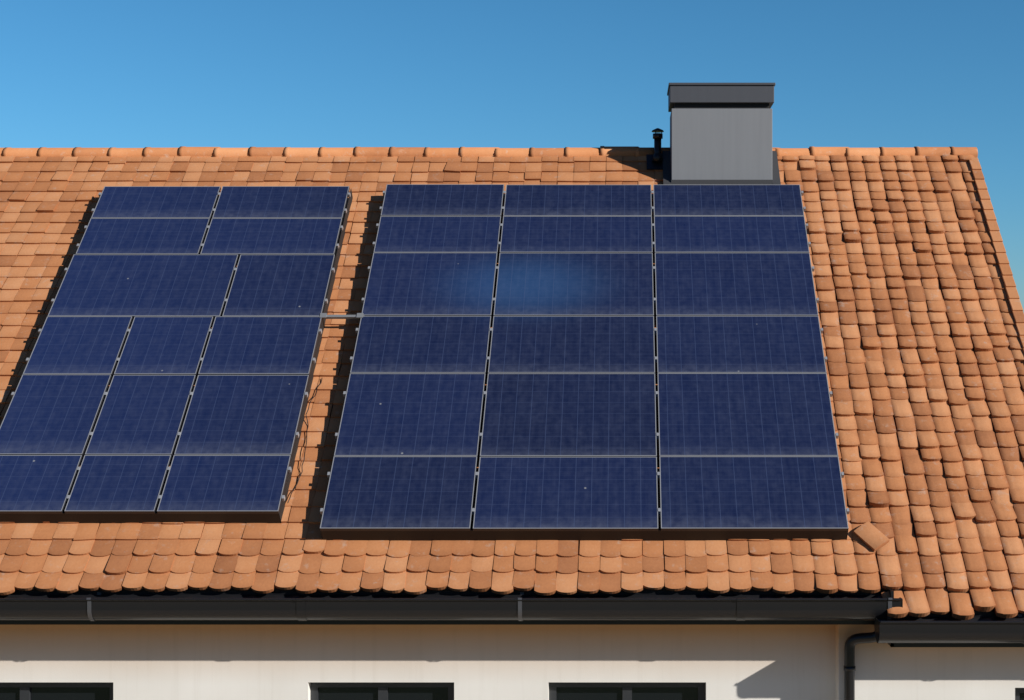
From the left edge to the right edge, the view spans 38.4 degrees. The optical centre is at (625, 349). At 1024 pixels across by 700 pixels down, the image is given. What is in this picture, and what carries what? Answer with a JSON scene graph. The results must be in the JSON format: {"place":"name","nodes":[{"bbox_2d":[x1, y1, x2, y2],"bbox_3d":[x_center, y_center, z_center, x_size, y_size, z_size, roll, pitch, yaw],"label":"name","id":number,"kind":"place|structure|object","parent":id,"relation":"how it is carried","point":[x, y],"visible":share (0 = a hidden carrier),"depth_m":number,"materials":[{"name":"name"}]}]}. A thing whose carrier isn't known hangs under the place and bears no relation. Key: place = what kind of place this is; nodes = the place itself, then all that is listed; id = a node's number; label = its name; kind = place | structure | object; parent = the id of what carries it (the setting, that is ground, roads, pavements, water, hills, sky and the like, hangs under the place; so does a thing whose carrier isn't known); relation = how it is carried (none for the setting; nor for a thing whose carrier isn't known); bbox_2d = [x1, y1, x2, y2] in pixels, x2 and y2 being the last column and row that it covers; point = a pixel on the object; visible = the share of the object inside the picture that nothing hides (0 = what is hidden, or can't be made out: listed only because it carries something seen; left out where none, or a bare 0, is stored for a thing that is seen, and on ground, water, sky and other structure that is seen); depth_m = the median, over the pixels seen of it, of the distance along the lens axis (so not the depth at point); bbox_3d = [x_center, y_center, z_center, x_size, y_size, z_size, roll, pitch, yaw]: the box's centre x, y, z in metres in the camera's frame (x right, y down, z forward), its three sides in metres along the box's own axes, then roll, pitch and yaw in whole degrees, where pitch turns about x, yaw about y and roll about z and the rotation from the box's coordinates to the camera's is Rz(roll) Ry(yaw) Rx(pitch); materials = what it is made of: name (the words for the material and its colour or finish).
{"place":"outdoors","nodes":[
{"label":"outdoors","id":0,"kind":"place"},
{"bbox_2d":[287,379,321,502],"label":"panel cables","id":1,"kind":"object","parent":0,"point":[306,441],"visible":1,"depth_m":14.75,"materials":[{"name":"black rubber"}]},
{"bbox_2d":[0,0,1023,312],"label":"sky","id":2,"kind":"structure","parent":0,"point":[74,73],"materials":[{"name":"blue"}]},
{"bbox_2d":[662,148,780,184],"bbox_3d":[1.175,-2.227,18.034,1.430,0.610,0.640,0,0,0],"label":"chimney flashing","id":3,"kind":"object","parent":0,"point":[667,180],"visible":0.45,"depth_m":17.83,"materials":[{"name":"grey metal"}]},
{"label":"ground","id":4,"kind":"structure","parent":0,"visible":0},
{"bbox_2d":[0,625,1023,699],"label":"house walls","id":5,"kind":"structure","parent":4,"relation":"on","point":[471,662],"depth_m":13.81,"materials":[{"name":"white paint"}]},
{"bbox_2d":[0,589,1023,699],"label":"gutters and downpipe","id":6,"kind":"object","parent":5,"relation":"attached to","point":[986,629],"visible":0.98,"depth_m":13.28,"materials":[{"name":"black metal"}]},
{"bbox_2d":[0,682,1023,699],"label":"windows","id":7,"kind":"structure","parent":5,"relation":"attached to","point":[390,690],"depth_m":13.94,"materials":[{"name":"grey"}]},
{"bbox_2d":[15,157,1021,609],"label":"roof deck","id":8,"kind":"structure","parent":5,"relation":"on","point":[839,447],"depth_m":13.83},
{"bbox_2d":[0,190,847,539],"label":"panel critter guard","id":9,"kind":"object","parent":8,"relation":"on","point":[140,518],"visible":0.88,"depth_m":13.86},
{"bbox_2d":[0,146,977,157],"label":"ridge tiles","id":10,"kind":"object","parent":8,"relation":"on","point":[635,151],"visible":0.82,"depth_m":18.30,"materials":[{"name":"ceramic"}]},
{"bbox_2d":[0,147,1023,619],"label":"roof tiles","id":11,"kind":"object","parent":8,"relation":"on","point":[902,201],"visible":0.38,"depth_m":15.05,"materials":[{"name":"orange tile"}]},
{"bbox_2d":[11,191,848,516],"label":"clamps","id":12,"kind":"object","parent":11,"relation":"on","point":[325,315],"visible":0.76,"depth_m":15.78,"materials":[{"name":"silver metal"}]},
{"bbox_2d":[0,184,848,530],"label":"solar panels","id":13,"kind":"object","parent":12,"relation":"on","point":[748,442],"visible":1,"depth_m":15.35,"materials":[{"name":"blue glass"}]},
{"bbox_2d":[646,128,663,169],"bbox_3d":[0.400,-2.486,18.192,0.280,0.560,0.235,0,0,0],"label":"vent pipe","id":14,"kind":"object","parent":8,"relation":"on","point":[655,161],"visible":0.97,"depth_m":18.17,"materials":[{"name":"black metal"}]},
{"bbox_2d":[667,83,775,179],"bbox_3d":[1.175,-2.483,18.173,1.300,1.546,0.750,0,0,0],"label":"chimney","id":15,"kind":"object","parent":8,"relation":"on","point":[720,131],"visible":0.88,"depth_m":17.83,"materials":[{"name":"grey"}]},
{"bbox_2d":[969,157,1023,351],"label":"verge tiles","id":16,"kind":"object","parent":8,"relation":"attached to","point":[1002,259],"visible":1,"depth_m":16.93,"materials":[{"name":"ceramic"}]}
]}

